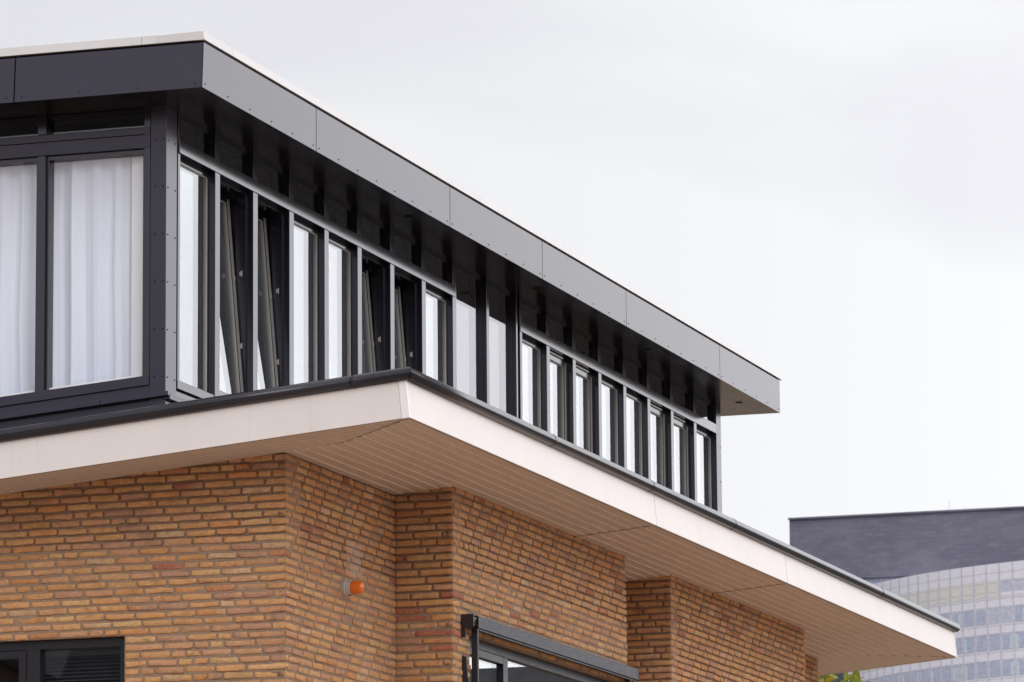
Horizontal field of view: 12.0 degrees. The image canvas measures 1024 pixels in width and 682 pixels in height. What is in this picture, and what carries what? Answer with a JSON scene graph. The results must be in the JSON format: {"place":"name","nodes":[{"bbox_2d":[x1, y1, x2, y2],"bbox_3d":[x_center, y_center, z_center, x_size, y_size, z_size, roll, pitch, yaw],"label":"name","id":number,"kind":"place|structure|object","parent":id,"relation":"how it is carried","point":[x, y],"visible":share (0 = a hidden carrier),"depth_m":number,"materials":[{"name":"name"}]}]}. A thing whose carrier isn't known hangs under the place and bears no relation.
{"place":"outdoors","nodes":[
{"label":"outdoors","id":0,"kind":"place"},
{"bbox_2d":[0,0,1023,544],"label":"sky","id":1,"kind":"structure","parent":0,"point":[832,191],"materials":[{"name":"white"}]},
{"bbox_2d":[788,506,1023,681],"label":"office tower","id":2,"kind":"structure","parent":0,"point":[963,568],"depth_m":614.77,"materials":[{"name":"glass"},{"name":"metal"}]},
{"bbox_2d":[877,676,883,681],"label":"window","id":3,"kind":"structure","parent":2,"relation":"in","point":[881,680],"depth_m":613.63,"materials":[{"name":"grey glass"}]},
{"bbox_2d":[885,674,891,681],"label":"window","id":4,"kind":"structure","parent":2,"relation":"in","point":[886,679],"depth_m":611.84,"materials":[{"name":"grey glass"}]},
{"bbox_2d":[893,673,899,681],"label":"window","id":5,"kind":"structure","parent":2,"relation":"in","point":[895,679],"depth_m":610.12,"materials":[{"name":"grey glass"}]},
{"bbox_2d":[900,593,907,599],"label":"window","id":6,"kind":"structure","parent":2,"relation":"in","point":[902,595],"depth_m":609.75,"materials":[{"name":"grey glass"}]},
{"bbox_2d":[902,671,908,681],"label":"window","id":7,"kind":"structure","parent":2,"relation":"in","point":[905,678],"depth_m":608.41,"materials":[{"name":"glass"}]},
{"bbox_2d":[909,592,916,602],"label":"window","id":8,"kind":"structure","parent":2,"relation":"in","point":[913,598],"depth_m":608.26,"materials":[{"name":"grey glass"}]},
{"bbox_2d":[911,670,918,681],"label":"window","id":9,"kind":"structure","parent":2,"relation":"in","point":[914,677],"depth_m":606.56,"materials":[{"name":"glass"}]},
{"bbox_2d":[919,590,927,606],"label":"window","id":10,"kind":"structure","parent":2,"relation":"in","point":[922,597],"depth_m":606.48,"materials":[{"name":"grey glass"}]},
{"bbox_2d":[921,668,928,681],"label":"window","id":11,"kind":"structure","parent":2,"relation":"in","point":[924,675],"depth_m":604.86,"materials":[{"name":"grey glass"}]},
{"bbox_2d":[929,588,937,604],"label":"window","id":12,"kind":"structure","parent":2,"relation":"in","point":[932,595],"depth_m":604.78,"materials":[{"name":"grey glass"}]},
{"bbox_2d":[931,667,939,681],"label":"window","id":13,"kind":"structure","parent":2,"relation":"in","point":[935,674],"depth_m":603.09,"materials":[{"name":"glass"}]},
{"bbox_2d":[940,587,948,603],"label":"window","id":14,"kind":"structure","parent":2,"relation":"in","point":[944,594],"depth_m":603.23,"materials":[{"name":"grey glass"}]},
{"bbox_2d":[941,613,949,619],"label":"window","id":15,"kind":"structure","parent":2,"relation":"in","point":[945,615],"depth_m":602.50,"materials":[{"name":"grey glass"}]},
{"bbox_2d":[942,665,950,681],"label":"window","id":16,"kind":"structure","parent":2,"relation":"in","point":[945,672],"depth_m":601.47,"materials":[{"name":"glass"}]},
{"bbox_2d":[951,585,960,601],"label":"window","id":17,"kind":"structure","parent":2,"relation":"in","point":[956,592],"depth_m":601.47,"materials":[{"name":"grey glass"}]},
{"bbox_2d":[952,611,960,627],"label":"window","id":18,"kind":"structure","parent":2,"relation":"in","point":[955,618],"depth_m":601.03,"materials":[{"name":"glass"}]},
{"bbox_2d":[953,664,962,680],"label":"window","id":19,"kind":"structure","parent":2,"relation":"in","point":[958,671],"depth_m":599.86,"materials":[{"name":"grey glass"}]},
{"bbox_2d":[955,638,961,653],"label":"window","id":20,"kind":"structure","parent":2,"relation":"in","point":[958,643],"depth_m":600.29,"materials":[{"name":"glass"}]},
{"bbox_2d":[963,583,972,600],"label":"window","id":21,"kind":"structure","parent":2,"relation":"in","point":[967,591],"depth_m":600.00,"materials":[{"name":"grey glass"}]},
{"bbox_2d":[964,610,973,626],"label":"window","id":22,"kind":"structure","parent":2,"relation":"in","point":[968,617],"depth_m":599.42,"materials":[{"name":"grey glass"}]},
{"bbox_2d":[964,636,973,652],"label":"window","id":23,"kind":"structure","parent":2,"relation":"in","point":[967,643],"depth_m":598.98,"materials":[{"name":"glass"}]},
{"bbox_2d":[965,663,974,679],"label":"window","id":24,"kind":"structure","parent":2,"relation":"in","point":[969,670],"depth_m":598.39,"materials":[{"name":"glass"}]},
{"bbox_2d":[975,582,984,598],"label":"window","id":25,"kind":"structure","parent":2,"relation":"in","point":[980,589],"depth_m":598.54,"materials":[{"name":"grey glass"}]},
{"bbox_2d":[976,608,985,625],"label":"window","id":26,"kind":"structure","parent":2,"relation":"in","point":[979,615],"depth_m":597.95,"materials":[{"name":"grey glass"}]},
{"bbox_2d":[976,635,986,651],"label":"window","id":27,"kind":"structure","parent":2,"relation":"in","point":[981,642],"depth_m":597.37,"materials":[{"name":"glass"}]},
{"bbox_2d":[977,661,986,678],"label":"window","id":28,"kind":"structure","parent":2,"relation":"in","point":[980,668],"depth_m":596.93,"materials":[{"name":"grey glass"}]},
{"bbox_2d":[988,580,997,597],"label":"window","id":29,"kind":"structure","parent":2,"relation":"in","point":[992,588],"depth_m":597.08,"materials":[{"name":"grey glass"}]},
{"bbox_2d":[988,607,998,623],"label":"window","id":30,"kind":"structure","parent":2,"relation":"in","point":[994,614],"depth_m":596.50,"materials":[{"name":"grey glass"}]},
{"bbox_2d":[989,633,999,650],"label":"window","id":31,"kind":"structure","parent":2,"relation":"in","point":[993,641],"depth_m":596.06,"materials":[{"name":"grey glass"}]},
{"bbox_2d":[990,660,999,676],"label":"window","id":32,"kind":"structure","parent":2,"relation":"in","point":[995,667],"depth_m":595.33,"materials":[{"name":"glass"}]},
{"bbox_2d":[1001,579,1011,595],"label":"window","id":33,"kind":"structure","parent":2,"relation":"in","point":[1006,586],"depth_m":595.62,"materials":[{"name":"grey glass"}]},
{"bbox_2d":[1001,605,1011,622],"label":"window","id":34,"kind":"structure","parent":2,"relation":"in","point":[1005,613],"depth_m":595.19,"materials":[{"name":"grey glass"}]},
{"bbox_2d":[1002,632,1012,648],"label":"window","id":35,"kind":"structure","parent":2,"relation":"in","point":[1008,639],"depth_m":594.61,"materials":[{"name":"grey glass"}]},
{"bbox_2d":[1003,659,1013,675],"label":"window","id":36,"kind":"structure","parent":2,"relation":"in","point":[1008,667],"depth_m":594.03,"materials":[{"name":"glass"}]},
{"bbox_2d":[1014,578,1023,594],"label":"window","id":37,"kind":"structure","parent":2,"relation":"in","point":[1018,585],"depth_m":594.46,"materials":[{"name":"grey glass"}]},
{"bbox_2d":[1015,604,1023,620],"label":"window","id":38,"kind":"structure","parent":2,"relation":"in","point":[1018,611],"depth_m":593.88,"materials":[{"name":"glass"}]},
{"bbox_2d":[1015,631,1023,647],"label":"window","id":39,"kind":"structure","parent":2,"relation":"in","point":[1019,637],"depth_m":593.30,"materials":[{"name":"glass"}]},
{"bbox_2d":[1016,658,1023,674],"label":"window","id":40,"kind":"structure","parent":2,"relation":"in","point":[1019,664],"depth_m":592.87,"materials":[{"name":"grey glass"}]},
{"label":"ground","id":41,"kind":"structure","parent":0,"visible":0},
{"bbox_2d":[0,31,959,681],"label":"house","id":42,"kind":"structure","parent":41,"relation":"on","point":[242,471],"depth_m":34.84,"materials":[{"name":"brick"}]},
{"bbox_2d":[0,164,36,394],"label":"curtain","id":43,"kind":"object","parent":42,"relation":"hanging from","point":[18,185],"visible":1,"depth_m":33.94,"materials":[{"name":"white fabric"}]},
{"bbox_2d":[0,157,37,396],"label":"window","id":44,"kind":"structure","parent":42,"relation":"in","point":[23,161],"depth_m":33.90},
{"bbox_2d":[0,117,37,125],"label":"clerestory window","id":45,"kind":"structure","parent":42,"relation":"in","point":[17,121],"depth_m":34.02,"materials":[{"name":"black glass"}]},
{"bbox_2d":[0,637,124,681],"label":"window","id":46,"kind":"structure","parent":42,"relation":"in","point":[30,655],"depth_m":33.20,"materials":[{"name":"black metal"}]},
{"bbox_2d":[45,649,119,681],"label":"venetian blind","id":47,"kind":"object","parent":42,"relation":"attached to","point":[87,653],"visible":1,"depth_m":33.24,"materials":[{"name":"black metal"}]},
{"bbox_2d":[52,157,131,387],"bbox_3d":[-2.930,-0.476,33.778,0.639,1.718,0.082,-3,-10,15],"label":"curtain","id":48,"kind":"object","parent":42,"relation":"hanging from","point":[92,270],"visible":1,"depth_m":33.78,"materials":[{"name":"white fabric"}]},
{"bbox_2d":[45,149,143,389],"bbox_3d":[-2.871,-0.484,33.674,0.739,1.659,0.090,-4,-10,18],"label":"window","id":49,"kind":"structure","parent":42,"relation":"in","point":[51,160],"depth_m":33.75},
{"bbox_2d":[49,108,143,133],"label":"clerestory window","id":50,"kind":"structure","parent":42,"relation":"in","point":[130,112],"depth_m":33.86,"materials":[{"name":"black glass"}]},
{"bbox_2d":[180,158,207,391],"bbox_3d":[-2.290,-0.456,34.043,0.090,1.600,0.650,-4,-10,18],"label":"window","id":51,"kind":"structure","parent":42,"relation":"in","point":[201,283],"depth_m":34.32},
{"bbox_2d":[180,115,210,155],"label":"clerestory window","id":52,"kind":"structure","parent":42,"relation":"in","point":[206,134],"depth_m":34.39,"materials":[{"name":"black glass"}]},
{"bbox_2d":[189,179,245,395],"bbox_3d":[-2.109,-0.334,34.761,0.193,1.600,0.656,-4,-10,18],"label":"window","id":53,"kind":"structure","parent":42,"relation":"in","point":[235,295],"depth_m":35.03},
{"bbox_2d":[220,137,248,175],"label":"clerestory window","id":54,"kind":"structure","parent":42,"relation":"in","point":[243,154],"depth_m":35.11,"materials":[{"name":"black glass"}]},
{"bbox_2d":[229,199,282,387],"bbox_3d":[-1.878,-0.216,35.465,0.193,1.600,0.652,-4,-10,18],"label":"window","id":55,"kind":"structure","parent":42,"relation":"in","point":[272,303],"depth_m":35.74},
{"bbox_2d":[258,157,285,195],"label":"clerestory window","id":56,"kind":"structure","parent":42,"relation":"in","point":[280,175],"depth_m":35.86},
{"bbox_2d":[294,217,317,381],"bbox_3d":[-1.598,-0.100,36.154,0.090,1.600,0.657,-4,-10,18],"label":"window","id":57,"kind":"structure","parent":42,"relation":"in","point":[311,233],"depth_m":36.47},
{"bbox_2d":[294,177,320,213],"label":"clerestory window","id":58,"kind":"structure","parent":42,"relation":"in","point":[315,194],"depth_m":36.56,"materials":[{"name":"black glass"}]},
{"bbox_2d":[329,236,351,376],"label":"window","id":59,"kind":"structure","parent":42,"relation":"in","point":[344,249],"depth_m":37.18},
{"bbox_2d":[329,196,353,231],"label":"clerestory window","id":60,"kind":"structure","parent":42,"relation":"in","point":[349,212],"depth_m":37.26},
{"bbox_2d":[340,579,364,595],"bbox_3d":[-1.109,1.711,33.755,0.165,0.121,0.120,-4,-10,18],"label":"warning beacon","id":61,"kind":"object","parent":42,"relation":"attached to","point":[349,587],"visible":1,"depth_m":33.72,"materials":[{"name":"orange plastic"}]},
{"bbox_2d":[333,253,383,372],"bbox_3d":[-1.188,0.139,37.572,0.193,1.600,0.662,-4,-10,18],"label":"window","id":62,"kind":"structure","parent":42,"relation":"in","point":[373,349],"depth_m":37.88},
{"bbox_2d":[362,327,365,373],"bbox_3d":[-1.111,0.449,38.370,0.074,1.690,0.540,-4,-10,18],"label":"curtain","id":63,"kind":"object","parent":42,"relation":"hanging from","point":[363,364],"visible":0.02,"depth_m":38.25,"materials":[{"name":"grey fabric"}]},
{"bbox_2d":[362,214,386,248],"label":"clerestory window","id":64,"kind":"structure","parent":42,"relation":"in","point":[382,230],"depth_m":37.97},
{"bbox_2d":[368,269,415,369],"bbox_3d":[-0.954,0.259,38.284,0.193,1.600,0.664,-4,-10,18],"label":"window","id":65,"kind":"structure","parent":42,"relation":"in","point":[409,360],"depth_m":38.61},
{"bbox_2d":[394,231,417,265],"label":"clerestory window","id":66,"kind":"structure","parent":42,"relation":"in","point":[413,247],"depth_m":38.69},
{"bbox_2d":[426,286,446,384],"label":"window","id":67,"kind":"structure","parent":42,"relation":"in","point":[440,300],"depth_m":39.34,"materials":[{"name":"glass"}]},
{"bbox_2d":[426,249,448,281],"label":"clerestory window","id":68,"kind":"structure","parent":42,"relation":"in","point":[444,263],"depth_m":39.42,"materials":[{"name":"black glass"}]},
{"bbox_2d":[456,265,483,401],"bbox_3d":[-0.395,0.392,39.777,0.090,1.955,0.765,-4,-10,18],"label":"full height window","id":69,"kind":"structure","parent":42,"relation":"in","point":[477,282],"depth_m":40.20,"materials":[{"name":"glass"}]},
{"bbox_2d":[489,283,512,414],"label":"full height window","id":70,"kind":"structure","parent":42,"relation":"in","point":[507,304],"depth_m":40.95,"materials":[{"name":"glass"}]},
{"bbox_2d":[522,336,541,428],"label":"window","id":71,"kind":"structure","parent":42,"relation":"in","point":[535,349],"depth_m":41.72,"materials":[{"name":"glass"}]},
{"bbox_2d":[522,301,542,331],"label":"clerestory window","id":72,"kind":"structure","parent":42,"relation":"in","point":[538,314],"depth_m":41.80,"materials":[{"name":"black glass"}]},
{"bbox_2d":[469,637,607,681],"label":"window","id":73,"kind":"structure","parent":42,"relation":"in","point":[499,657],"depth_m":36.22,"materials":[{"name":"grey metal"}]},
{"bbox_2d":[461,614,638,681],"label":"roller sunscreen","id":74,"kind":"object","parent":42,"relation":"attached to","point":[476,624],"visible":1,"depth_m":36.05,"materials":[{"name":"grey metal"}]},
{"bbox_2d":[550,351,567,440],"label":"window","id":75,"kind":"structure","parent":42,"relation":"in","point":[557,360],"depth_m":42.38,"materials":[{"name":"glass"}]},
{"bbox_2d":[549,315,568,345],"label":"clerestory window","id":76,"kind":"structure","parent":42,"relation":"in","point":[564,328],"depth_m":42.50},
{"bbox_2d":[576,364,593,452],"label":"window","id":77,"kind":"structure","parent":42,"relation":"in","point":[582,373],"depth_m":43.10,"materials":[{"name":"glass"}]},
{"bbox_2d":[575,329,594,359],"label":"clerestory window","id":78,"kind":"structure","parent":42,"relation":"in","point":[590,342],"depth_m":43.24,"materials":[{"name":"black glass"}]},
{"bbox_2d":[601,377,618,464],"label":"window","id":79,"kind":"structure","parent":42,"relation":"in","point":[613,439],"depth_m":43.89,"materials":[{"name":"grey glass"}]},
{"bbox_2d":[601,344,619,372],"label":"clerestory window","id":80,"kind":"structure","parent":42,"relation":"in","point":[615,356],"depth_m":43.98,"materials":[{"name":"black glass"}]},
{"bbox_2d":[626,390,642,475],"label":"window","id":81,"kind":"structure","parent":42,"relation":"in","point":[636,401],"depth_m":44.61,"materials":[{"name":"grey glass"}]},
{"bbox_2d":[626,357,643,385],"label":"clerestory window","id":82,"kind":"structure","parent":42,"relation":"in","point":[639,369],"depth_m":44.70,"materials":[{"name":"black glass"}]},
{"bbox_2d":[650,403,666,486],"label":"window","id":83,"kind":"structure","parent":42,"relation":"in","point":[655,411],"depth_m":45.29,"materials":[{"name":"grey glass"}]},
{"bbox_2d":[650,370,667,397],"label":"clerestory window","id":84,"kind":"structure","parent":42,"relation":"in","point":[663,381],"depth_m":45.43,"materials":[{"name":"black glass"}]},
{"bbox_2d":[674,415,689,497],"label":"window","id":85,"kind":"structure","parent":42,"relation":"in","point":[679,423],"depth_m":46.03,"materials":[{"name":"grey glass"}]},
{"bbox_2d":[673,383,690,410],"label":"clerestory window","id":86,"kind":"structure","parent":42,"relation":"in","point":[686,394],"depth_m":46.17,"materials":[{"name":"black glass"}]},
{"bbox_2d":[697,427,711,507],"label":"window","id":87,"kind":"structure","parent":42,"relation":"in","point":[705,436],"depth_m":46.84,"materials":[{"name":"grey glass"}]},
{"bbox_2d":[696,395,712,421],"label":"clerestory window","id":88,"kind":"structure","parent":42,"relation":"in","point":[709,406],"depth_m":46.90,"materials":[{"name":"black glass"}]},
{"bbox_2d":[817,669,870,681],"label":"young tree","id":89,"kind":"object","parent":41,"relation":"on","point":[855,676],"visible":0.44,"depth_m":50.61,"materials":[{"name":"green plant"}]}
]}

